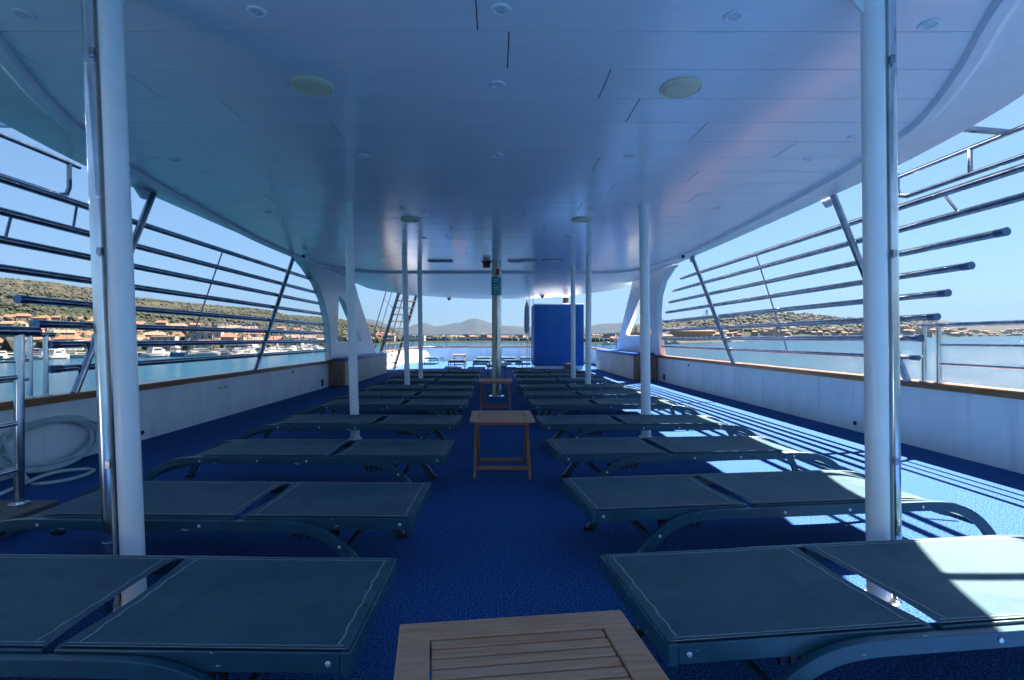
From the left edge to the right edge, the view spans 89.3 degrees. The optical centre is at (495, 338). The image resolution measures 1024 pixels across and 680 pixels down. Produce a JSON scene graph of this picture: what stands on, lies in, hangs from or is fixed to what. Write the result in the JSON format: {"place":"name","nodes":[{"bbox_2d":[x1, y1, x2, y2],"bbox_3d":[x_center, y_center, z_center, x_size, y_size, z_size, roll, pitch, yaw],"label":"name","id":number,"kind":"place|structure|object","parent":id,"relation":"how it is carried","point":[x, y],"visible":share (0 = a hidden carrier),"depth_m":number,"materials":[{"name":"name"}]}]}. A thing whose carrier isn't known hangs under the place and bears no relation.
{"place":"outdoors","nodes":[
{"label":"outdoors","id":0,"kind":"place"},
{"bbox_2d":[366,319,636,335],"bbox_3d":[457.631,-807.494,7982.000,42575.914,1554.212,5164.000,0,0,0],"label":"mountains","id":1,"kind":"structure","parent":0,"point":[473,326],"depth_m":7531.37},
{"bbox_2d":[0,361,1023,679],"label":"deck","id":2,"kind":"structure","parent":0,"point":[498,543],"depth_m":3.21,"materials":[{"name":"blue carpet"}]},
{"bbox_2d":[0,500,58,539],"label":"dark step","id":3,"kind":"object","parent":2,"relation":"on","point":[33,507],"visible":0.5,"depth_m":3.16,"materials":[{"name":"brown wood"}]},
{"bbox_2d":[0,326,41,506],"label":"stair guard","id":4,"kind":"object","parent":3,"relation":"on","point":[17,360],"visible":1,"depth_m":3.22,"materials":[{"name":"metal"}]},
{"bbox_2d":[0,415,97,495],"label":"hose","id":5,"kind":"object","parent":2,"relation":"on","point":[51,467],"visible":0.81,"depth_m":4.43,"materials":[{"name":"grey rubber"}]},
{"bbox_2d":[80,0,146,611],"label":"column","id":6,"kind":"structure","parent":2,"relation":"on","point":[109,201],"depth_m":2.19,"materials":[{"name":"white metal"}]},
{"bbox_2d":[0,0,1023,298],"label":"roof","id":7,"kind":"structure","parent":6,"relation":"on","point":[422,112],"depth_m":3.62,"materials":[{"name":"grey metal"}]},
{"bbox_2d":[10,8,36,20],"bbox_3d":[-2.264,-1.555,2.485,0.098,0.010,0.098,0,0,0],"label":"downlight","id":8,"kind":"object","parent":7,"relation":"attached to","point":[23,14],"visible":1,"depth_m":2.48,"materials":[{"name":"paint"}]},
{"bbox_2d":[0,122,81,195],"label":"roof rail","id":9,"kind":"object","parent":7,"relation":"attached to","point":[69,166],"visible":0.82,"depth_m":4.63,"materials":[{"name":"metal"}]},
{"bbox_2d":[246,5,267,18],"bbox_3d":[-1.135,-1.555,2.467,0.098,0.010,0.098,0,0,0],"label":"downlight","id":10,"kind":"object","parent":7,"relation":"attached to","point":[257,12],"visible":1,"depth_m":2.46,"materials":[{"name":"paint"}]},
{"bbox_2d":[290,75,333,96],"bbox_3d":[-1.125,-1.550,3.179,0.251,0.020,0.251,0,0,0],"label":"ceiling speaker","id":11,"kind":"object","parent":7,"relation":"attached to","point":[309,85],"visible":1,"depth_m":3.15},
{"bbox_2d":[400,217,419,222],"bbox_3d":[-1.113,-1.550,6.760,0.251,0.020,0.251,0,0,0],"label":"ceiling speaker","id":12,"kind":"object","parent":7,"relation":"attached to","point":[409,220],"visible":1,"depth_m":6.74},
{"bbox_2d":[427,260,452,262],"bbox_3d":[-1.098,-1.541,10.347,0.500,0.034,0.120,0,0,0],"label":"ceiling light","id":13,"kind":"object","parent":7,"relation":"attached to","point":[439,261],"visible":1,"depth_m":10.29,"materials":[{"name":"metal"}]},
{"bbox_2d":[490,80,505,88],"bbox_3d":[0.015,-1.555,3.169,0.098,0.010,0.098,0,0,0],"label":"downlight","id":14,"kind":"object","parent":7,"relation":"attached to","point":[497,84],"visible":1,"depth_m":3.16,"materials":[{"name":"paint"}]},
{"bbox_2d":[491,3,510,16],"bbox_3d":[0.026,-1.555,2.449,0.098,0.010,0.098,0,0,0],"label":"downlight","id":15,"kind":"object","parent":7,"relation":"attached to","point":[500,9],"visible":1,"depth_m":2.44,"materials":[{"name":"paint"}]},
{"bbox_2d":[572,217,590,222],"bbox_3d":[1.123,-1.550,6.760,0.251,0.020,0.251,0,0,0],"label":"ceiling speaker","id":16,"kind":"object","parent":7,"relation":"attached to","point":[581,220],"visible":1,"depth_m":6.74},
{"bbox_2d":[660,78,702,98],"bbox_3d":[1.150,-1.550,3.209,0.251,0.020,0.251,0,0,0],"label":"ceiling speaker","id":17,"kind":"object","parent":7,"relation":"attached to","point":[680,88],"visible":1,"depth_m":3.19},
{"bbox_2d":[722,9,744,22],"bbox_3d":[1.149,-1.555,2.498,0.098,0.010,0.098,0,0,0],"label":"downlight","id":18,"kind":"object","parent":7,"relation":"attached to","point":[732,16],"visible":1,"depth_m":2.49,"materials":[{"name":"paint"}]},
{"bbox_2d":[847,134,860,139],"bbox_3d":[2.770,-1.555,3.992,0.098,0.010,0.098,0,0,0],"label":"downlight","id":19,"kind":"object","parent":7,"relation":"attached to","point":[855,136],"visible":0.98,"depth_m":3.99,"materials":[{"name":"paint"}]},
{"bbox_2d":[917,17,941,30],"bbox_3d":[2.147,-1.555,2.561,0.098,0.010,0.098,0,0,0],"label":"downlight","id":20,"kind":"object","parent":7,"relation":"attached to","point":[931,23],"visible":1,"depth_m":2.55,"materials":[{"name":"paint"}]},
{"bbox_2d":[898,124,1023,197],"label":"roof rail","id":21,"kind":"object","parent":7,"relation":"attached to","point":[999,133],"visible":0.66,"depth_m":4.34,"materials":[{"name":"metal"}]},
{"bbox_2d":[0,360,329,480],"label":"bulwark","id":22,"kind":"object","parent":2,"relation":"on","point":[169,405],"visible":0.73,"depth_m":6.41,"materials":[{"name":"paint"}]},
{"bbox_2d":[0,332,55,397],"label":"side rail","id":23,"kind":"object","parent":22,"relation":"on","point":[29,364],"visible":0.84,"depth_m":4.48,"materials":[{"name":"metal"}]},
{"bbox_2d":[0,174,325,392],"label":"railing","id":24,"kind":"object","parent":22,"relation":"on","point":[86,364],"visible":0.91,"depth_m":6.01,"materials":[{"name":"metal"}]},
{"bbox_2d":[294,259,375,359],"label":"arch","id":25,"kind":"structure","parent":22,"relation":"on","point":[329,286],"depth_m":12.42,"materials":[{"name":"white paint"}]},
{"bbox_2d":[0,554,396,679],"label":"sun lounger","id":26,"kind":"object","parent":2,"relation":"on","point":[193,618],"visible":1,"depth_m":1.57,"materials":[{"name":"teal paint"}]},
{"bbox_2d":[0,481,430,557],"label":"sun lounger","id":27,"kind":"object","parent":2,"relation":"on","point":[326,512],"visible":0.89,"depth_m":2.54,"materials":[{"name":"fabric"}]},
{"bbox_2d":[143,439,453,481],"bbox_3d":[-1.460,0.993,3.970,2.235,0.337,0.659,0,0,1],"label":"sun lounger","id":28,"kind":"object","parent":2,"relation":"on","point":[371,454],"visible":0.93,"depth_m":3.77,"materials":[{"name":"fabric"}]},
{"bbox_2d":[238,414,461,439],"bbox_3d":[-1.485,0.993,5.348,2.235,0.337,0.659,0,0,2],"label":"sun lounger","id":29,"kind":"object","parent":2,"relation":"on","point":[409,424],"visible":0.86,"depth_m":5.12,"materials":[{"name":"fabric"}]},
{"bbox_2d":[344,202,361,439],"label":"column","id":30,"kind":"structure","parent":2,"relation":"on","point":[351,309],"depth_m":5.89,"materials":[{"name":"white metal"}]},
{"bbox_2d":[329,353,386,386],"bbox_3d":[-3.795,0.807,14.800,0.430,0.684,4.840,0,0,0],"label":"deck locker","id":31,"kind":"object","parent":2,"relation":"on","point":[372,365],"visible":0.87,"depth_m":13.80,"materials":[{"name":"grey"}]},
{"bbox_2d":[298,399,468,430],"bbox_3d":[-1.485,0.993,6.802,2.235,0.337,0.659,0,0,1],"label":"sun lounger","id":32,"kind":"object","parent":2,"relation":"on","point":[431,405],"visible":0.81,"depth_m":6.52,"materials":[{"name":"grey fabric"}]},
{"bbox_2d":[372,292,417,369],"bbox_3d":[-3.809,-0.706,19.383,0.973,3.741,1.723,0,0,41],"label":"ladder","id":33,"kind":"object","parent":2,"relation":"on","point":[385,335],"visible":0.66,"depth_m":19.20,"materials":[{"name":"grey metal"}]},
{"bbox_2d":[319,391,471,414],"bbox_3d":[-1.481,0.993,7.864,2.235,0.337,0.659,0,0,1],"label":"sun lounger","id":34,"kind":"object","parent":2,"relation":"on","point":[408,395],"visible":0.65,"depth_m":7.68,"materials":[{"name":"grey fabric"}]},
{"bbox_2d":[402,255,409,384],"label":"column","id":35,"kind":"structure","parent":2,"relation":"on","point":[405,321],"depth_m":9.62,"materials":[{"name":"metal"}]},
{"bbox_2d":[340,385,473,404],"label":"sun lounger","id":36,"kind":"object","parent":2,"relation":"on","point":[420,388],"visible":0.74,"depth_m":8.69,"materials":[{"name":"fabric"}]},
{"bbox_2d":[417,268,422,384],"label":"column","id":37,"kind":"structure","parent":2,"relation":"on","point":[420,334],"depth_m":11.36,"materials":[{"name":"metal"}]},
{"bbox_2d":[370,378,476,395],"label":"sun lounger","id":38,"kind":"object","parent":2,"relation":"on","point":[449,381],"visible":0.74,"depth_m":10.19,"materials":[{"name":"fabric"}]},
{"bbox_2d":[383,374,479,384],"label":"sun lounger","id":39,"kind":"object","parent":2,"relation":"on","point":[458,376],"visible":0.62,"depth_m":11.66,"materials":[{"name":"fabric"}]},
{"bbox_2d":[424,356,443,364],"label":"sun lounger","id":40,"kind":"object","parent":2,"relation":"on","point":[434,357],"visible":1,"depth_m":23.26,"materials":[{"name":"teal paint"}]},
{"bbox_2d":[399,370,480,378],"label":"sun lounger","id":41,"kind":"object","parent":2,"relation":"on","point":[448,372],"visible":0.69,"depth_m":13.10,"materials":[{"name":"fabric"}]},
{"bbox_2d":[448,359,465,369],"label":"sun lounger","id":42,"kind":"object","parent":2,"relation":"on","point":[450,361],"visible":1,"depth_m":19.41,"materials":[{"name":"teal paint"}]},
{"bbox_2d":[473,359,489,368],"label":"sun lounger","id":43,"kind":"object","parent":2,"relation":"on","point":[475,361],"visible":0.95,"depth_m":19.60,"materials":[{"name":"teal paint"}]},
{"bbox_2d":[476,356,491,363],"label":"sun lounger","id":44,"kind":"object","parent":2,"relation":"on","point":[484,357],"visible":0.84,"depth_m":23.23,"materials":[{"name":"teal paint"}]},
{"bbox_2d":[376,346,602,368],"bbox_3d":[0.203,0.764,22.362,9.066,0.771,9.737,0,0,0],"label":"bulwark","id":45,"kind":"object","parent":2,"relation":"on","point":[470,352],"visible":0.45,"depth_m":26.87,"materials":[{"name":"paint"}]},
{"bbox_2d":[385,332,616,350],"bbox_3d":[0.203,0.105,23.187,8.842,0.705,7.863,0,0,0],"label":"stern rail","id":46,"kind":"object","parent":45,"relation":"on","point":[528,338],"visible":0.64,"depth_m":26.25,"materials":[{"name":"metal"}]},
{"bbox_2d":[478,378,511,410],"bbox_3d":[0.000,0.905,8.250,0.524,0.510,0.540,0,0,1],"label":"folding table","id":47,"kind":"object","parent":2,"relation":"on","point":[508,381],"visible":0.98,"depth_m":8.12,"materials":[{"name":"brown wood"}]},
{"bbox_2d":[486,364,506,385],"bbox_3d":[0.030,0.905,12.900,0.524,0.510,0.540,0,0,-1],"label":"folding table","id":48,"kind":"object","parent":2,"relation":"on","point":[490,365],"visible":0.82,"depth_m":12.84,"materials":[{"name":"brown wood"}]},
{"bbox_2d":[489,261,503,396],"bbox_3d":[0.020,-0.204,10.350,0.320,2.707,0.320,0,0,0],"label":"pole","id":49,"kind":"object","parent":2,"relation":"on","point":[496,286],"visible":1,"depth_m":10.31,"materials":[{"name":"metal"}]},
{"bbox_2d":[470,411,534,479],"bbox_3d":[0.055,0.905,4.420,0.524,0.510,0.540,0,0,-1],"label":"folding table","id":50,"kind":"object","parent":2,"relation":"on","point":[525,418],"visible":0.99,"depth_m":4.29,"materials":[{"name":"brown wood"}]},
{"bbox_2d":[504,359,522,367],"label":"sun lounger","id":51,"kind":"object","parent":2,"relation":"on","point":[507,361],"visible":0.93,"depth_m":19.60,"materials":[{"name":"teal paint"}]},
{"bbox_2d":[521,300,531,369],"bbox_3d":[1.170,-0.150,19.200,0.400,2.599,0.400,0,0,0],"label":"furled parasol","id":52,"kind":"object","parent":2,"relation":"on","point":[526,319],"visible":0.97,"depth_m":19.12,"materials":[{"name":"fabric"}]},
{"bbox_2d":[394,610,668,679],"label":"folding table","id":53,"kind":"object","parent":2,"relation":"on","point":[603,645],"visible":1,"depth_m":1.08,"materials":[{"name":"brown wood"}]},
{"bbox_2d":[531,304,583,369],"bbox_3d":[2.295,-0.235,20.150,2.050,2.769,1.740,0,0,0],"label":"canvas kiosk","id":54,"kind":"object","parent":2,"relation":"on","point":[550,336],"visible":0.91,"depth_m":19.30,"materials":[{"name":"blue fabric"}]},
{"bbox_2d":[513,370,601,383],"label":"sun lounger","id":55,"kind":"object","parent":2,"relation":"on","point":[540,371],"visible":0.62,"depth_m":13.19,"materials":[{"name":"fabric"}]},
{"bbox_2d":[514,373,605,383],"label":"sun lounger","id":56,"kind":"object","parent":2,"relation":"on","point":[555,375],"visible":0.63,"depth_m":11.76,"materials":[{"name":"fabric"}]},
{"bbox_2d":[517,378,621,384],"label":"sun lounger","id":57,"kind":"object","parent":2,"relation":"on","point":[555,380],"visible":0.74,"depth_m":10.33,"materials":[{"name":"fabric"}]},
{"bbox_2d":[571,266,575,383],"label":"column","id":58,"kind":"structure","parent":2,"relation":"on","point":[573,367],"depth_m":11.11,"materials":[{"name":"metal"}]},
{"bbox_2d":[520,384,640,401],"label":"sun lounger","id":59,"kind":"object","parent":2,"relation":"on","point":[570,387],"visible":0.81,"depth_m":8.84,"materials":[{"name":"fabric"}]},
{"bbox_2d":[585,253,591,399],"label":"column","id":60,"kind":"structure","parent":2,"relation":"on","point":[588,320],"depth_m":9.46,"materials":[{"name":"metal"}]},
{"bbox_2d":[523,391,675,414],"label":"sun lounger","id":61,"kind":"object","parent":2,"relation":"on","point":[584,394],"visible":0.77,"depth_m":7.66,"materials":[{"name":"grey fabric"}]},
{"bbox_2d":[529,399,699,430],"bbox_3d":[1.582,0.993,6.822,2.235,0.337,0.659,0,0,-1],"label":"sun lounger","id":62,"kind":"object","parent":2,"relation":"on","point":[609,404],"visible":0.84,"depth_m":6.57,"materials":[{"name":"fabric"}]},
{"bbox_2d":[596,349,656,379],"bbox_3d":[4.150,0.772,16.950,0.700,0.754,5.340,0,0,0],"label":"deck locker","id":63,"kind":"object","parent":2,"relation":"on","point":[624,363],"visible":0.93,"depth_m":15.48,"materials":[{"name":"grey"}]},
{"bbox_2d":[638,204,652,437],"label":"column","id":64,"kind":"structure","parent":2,"relation":"on","point":[644,307],"depth_m":6.00,"materials":[{"name":"white metal"}]},
{"bbox_2d":[536,414,765,450],"bbox_3d":[1.562,0.993,5.339,2.235,0.337,0.659,0,0,-2],"label":"sun lounger","id":65,"kind":"object","parent":2,"relation":"on","point":[589,424],"visible":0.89,"depth_m":5.12,"materials":[{"name":"grey fabric"}]},
{"bbox_2d":[545,436,842,476],"bbox_3d":[1.552,0.993,4.081,2.235,0.337,0.659,0,0,-5],"label":"sun lounger","id":66,"kind":"object","parent":2,"relation":"on","point":[623,451],"visible":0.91,"depth_m":3.88,"materials":[{"name":"grey fabric"}]},
{"bbox_2d":[562,470,996,552],"bbox_3d":[1.540,0.993,2.909,2.235,0.337,0.659,0,0,-6],"label":"sun lounger","id":67,"kind":"object","parent":2,"relation":"on","point":[670,503],"visible":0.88,"depth_m":2.71,"materials":[{"name":"grey fabric"}]},
{"bbox_2d":[600,534,1023,679],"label":"sun lounger","id":68,"kind":"object","parent":2,"relation":"on","point":[743,606],"visible":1,"depth_m":1.66,"materials":[{"name":"teal paint"}]},
{"bbox_2d":[656,355,1023,473],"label":"bulwark","id":69,"kind":"object","parent":2,"relation":"on","point":[980,424],"visible":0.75,"depth_m":5.68,"materials":[{"name":"paint"}]},
{"bbox_2d":[617,265,678,354],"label":"arch","id":70,"kind":"structure","parent":69,"relation":"on","point":[658,280],"depth_m":13.90,"materials":[{"name":"white paint"}]},
{"bbox_2d":[661,163,1023,381],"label":"pipe windscreen","id":71,"kind":"object","parent":69,"relation":"on","point":[852,242],"visible":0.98,"depth_m":6.41,"materials":[{"name":"metal"}]},
{"bbox_2d":[917,320,1023,382],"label":"side rail","id":72,"kind":"object","parent":69,"relation":"on","point":[939,344],"visible":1,"depth_m":5.06,"materials":[{"name":"metal"}]},
{"bbox_2d":[850,0,901,606],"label":"column","id":73,"kind":"structure","parent":2,"relation":"on","point":[880,246],"depth_m":2.25,"materials":[{"name":"white metal"}]},
{"bbox_2d":[0,335,1023,399],"bbox_3d":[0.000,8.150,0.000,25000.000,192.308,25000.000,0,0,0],"label":"sea","id":74,"kind":"structure","parent":0,"point":[61,382],"depth_m":164.29,"materials":[{"name":"liquid"}]},
{"bbox_2d":[33,348,66,358],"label":"motor boat","id":75,"kind":"object","parent":74,"relation":"on","point":[40,354],"visible":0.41,"depth_m":172.97,"materials":[{"name":"grey"}]},
{"bbox_2d":[49,350,68,358],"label":"motor boat","id":76,"kind":"object","parent":74,"relation":"on","point":[57,354],"visible":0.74,"depth_m":175.20,"materials":[{"name":"grey"}]},
{"bbox_2d":[57,318,84,357],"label":"sailing yacht","id":77,"kind":"object","parent":74,"relation":"on","point":[73,355],"visible":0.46,"depth_m":182.19,"materials":[{"name":"grey"}]},
{"bbox_2d":[7,351,232,356],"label":"quay","id":78,"kind":"structure","parent":74,"relation":"on","point":[11,354],"depth_m":196.67,"materials":[{"name":"concrete"}]},
{"bbox_2d":[143,347,170,356],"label":"motor boat","id":79,"kind":"object","parent":74,"relation":"on","point":[158,352],"visible":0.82,"depth_m":189.46,"materials":[{"name":"grey"}]},
{"bbox_2d":[170,347,190,355],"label":"fishing boat","id":80,"kind":"object","parent":74,"relation":"on","point":[175,351],"visible":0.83,"depth_m":194.96,"materials":[{"name":"blue"}]},
{"bbox_2d":[186,325,208,356],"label":"sailing yacht","id":81,"kind":"object","parent":74,"relation":"on","point":[191,355],"visible":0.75,"depth_m":194.31,"materials":[{"name":"grey"}]},
{"bbox_2d":[188,319,219,355],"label":"sailing yacht","id":82,"kind":"object","parent":74,"relation":"on","point":[204,353],"visible":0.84,"depth_m":196.24,"materials":[{"name":"grey"}]},
{"bbox_2d":[214,326,235,354],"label":"sailing yacht","id":83,"kind":"object","parent":74,"relation":"on","point":[223,352],"visible":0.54,"depth_m":205.09,"materials":[{"name":"grey"}]},
{"bbox_2d":[219,344,270,351],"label":"motor yacht","id":84,"kind":"object","parent":74,"relation":"on","point":[229,347],"visible":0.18,"depth_m":212.18,"materials":[{"name":"grey"}]},
{"bbox_2d":[237,314,253,352],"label":"sailing yacht","id":85,"kind":"object","parent":74,"relation":"on","point":[243,350],"visible":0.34,"depth_m":207.43,"materials":[{"name":"grey"}]},
{"bbox_2d":[240,320,255,353],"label":"sailing yacht","id":86,"kind":"object","parent":74,"relation":"on","point":[250,352],"visible":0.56,"depth_m":198.57,"materials":[{"name":"grey"}]},
{"bbox_2d":[669,340,743,342],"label":"quay","id":87,"kind":"structure","parent":74,"relation":"on","point":[703,341],"depth_m":562.11,"materials":[{"name":"concrete"}]},
{"bbox_2d":[670,328,712,340],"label":"warehouse","id":88,"kind":"structure","parent":87,"relation":"on","point":[700,333],"depth_m":601.00,"materials":[{"name":"paint"}]},
{"bbox_2d":[0,278,1023,352],"bbox_3d":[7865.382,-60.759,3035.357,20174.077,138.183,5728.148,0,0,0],"label":"hills","id":89,"kind":"structure","parent":0,"point":[62,290],"depth_m":722.14,"materials":[{"name":"green plant"}]},
{"bbox_2d":[0,320,26,323],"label":"house","id":90,"kind":"structure","parent":89,"relation":"on","point":[13,322],"depth_m":277.84,"materials":[{"name":"tile"}]},
{"bbox_2d":[15,313,31,323],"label":"house","id":91,"kind":"structure","parent":89,"relation":"on","point":[26,317],"depth_m":294.24,"materials":[{"name":"paint"}]},
{"bbox_2d":[25,337,50,350],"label":"house","id":92,"kind":"structure","parent":89,"relation":"on","point":[35,340],"depth_m":206.14,"materials":[{"name":"tile"}]},
{"bbox_2d":[31,314,51,319],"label":"house","id":93,"kind":"structure","parent":89,"relation":"on","point":[40,317],"depth_m":304.94,"materials":[{"name":"tile"}]},
{"bbox_2d":[52,329,76,334],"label":"house","id":94,"kind":"structure","parent":89,"relation":"on","point":[63,332],"depth_m":260.73,"materials":[{"name":"tile"}]},
{"bbox_2d":[53,333,83,349],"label":"house","id":95,"kind":"structure","parent":89,"relation":"on","point":[74,337],"depth_m":215.27,"materials":[{"name":"tile"}]},
{"bbox_2d":[143,331,165,336],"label":"house","id":96,"kind":"structure","parent":89,"relation":"on","point":[148,334],"depth_m":288.08,"materials":[{"name":"tile"}]},
{"bbox_2d":[155,320,168,324],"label":"house","id":97,"kind":"structure","parent":89,"relation":"on","point":[164,322],"depth_m":343.86,"materials":[{"name":"tile"}]},
{"bbox_2d":[149,335,178,349],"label":"house","id":98,"kind":"structure","parent":89,"relation":"on","point":[155,338],"depth_m":223.77,"materials":[{"name":"white paint"}]},
{"bbox_2d":[0,308,347,350],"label":"town trees","id":99,"kind":"object","parent":89,"relation":"on","point":[7,344],"visible":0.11,"depth_m":286.97,"materials":[{"name":"green plant"}]},
{"bbox_2d":[184,333,212,347],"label":"house","id":100,"kind":"structure","parent":89,"relation":"on","point":[197,336],"depth_m":237.30,"materials":[{"name":"white paint"}]},
{"bbox_2d":[197,338,212,349],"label":"house","id":101,"kind":"structure","parent":89,"relation":"on","point":[207,346],"depth_m":224.74,"materials":[{"name":"tile"}]},
{"bbox_2d":[0,277,410,334],"bbox_3d":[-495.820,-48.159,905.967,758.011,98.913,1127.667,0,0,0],"label":"hillside scrub","id":102,"kind":"object","parent":89,"relation":"on","point":[50,293],"visible":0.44,"depth_m":574.12,"materials":[{"name":"green plant"}]},
{"bbox_2d":[191,332,223,337],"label":"house","id":103,"kind":"structure","parent":89,"relation":"on","point":[217,334],"depth_m":248.86,"materials":[{"name":"white paint"}]},
{"bbox_2d":[212,321,230,326],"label":"house","id":104,"kind":"structure","parent":89,"relation":"on","point":[225,323],"depth_m":388.50,"materials":[{"name":"white paint"}]},
{"bbox_2d":[220,333,236,339],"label":"house","id":105,"kind":"structure","parent":89,"relation":"on","point":[228,336],"depth_m":239.21,"materials":[{"name":"tile"}]},
{"bbox_2d":[297,335,316,344],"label":"house","id":106,"kind":"structure","parent":89,"relation":"on","point":[314,337],"depth_m":298.23,"materials":[{"name":"tile"}]},
{"bbox_2d":[375,329,650,342],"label":"shore woods","id":107,"kind":"object","parent":89,"relation":"on","point":[380,340],"visible":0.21,"depth_m":597.44,"materials":[{"name":"green plant"}]},
{"bbox_2d":[635,311,938,334],"bbox_3d":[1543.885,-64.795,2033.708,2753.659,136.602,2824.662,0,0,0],"label":"hill woods","id":108,"kind":"object","parent":89,"relation":"on","point":[758,318],"visible":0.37,"depth_m":1236.61,"materials":[{"name":"green plant"}]},
{"bbox_2d":[0,95,1023,327],"label":"sky","id":109,"kind":"structure","parent":0,"point":[993,290],"materials":[{"name":"blue"}]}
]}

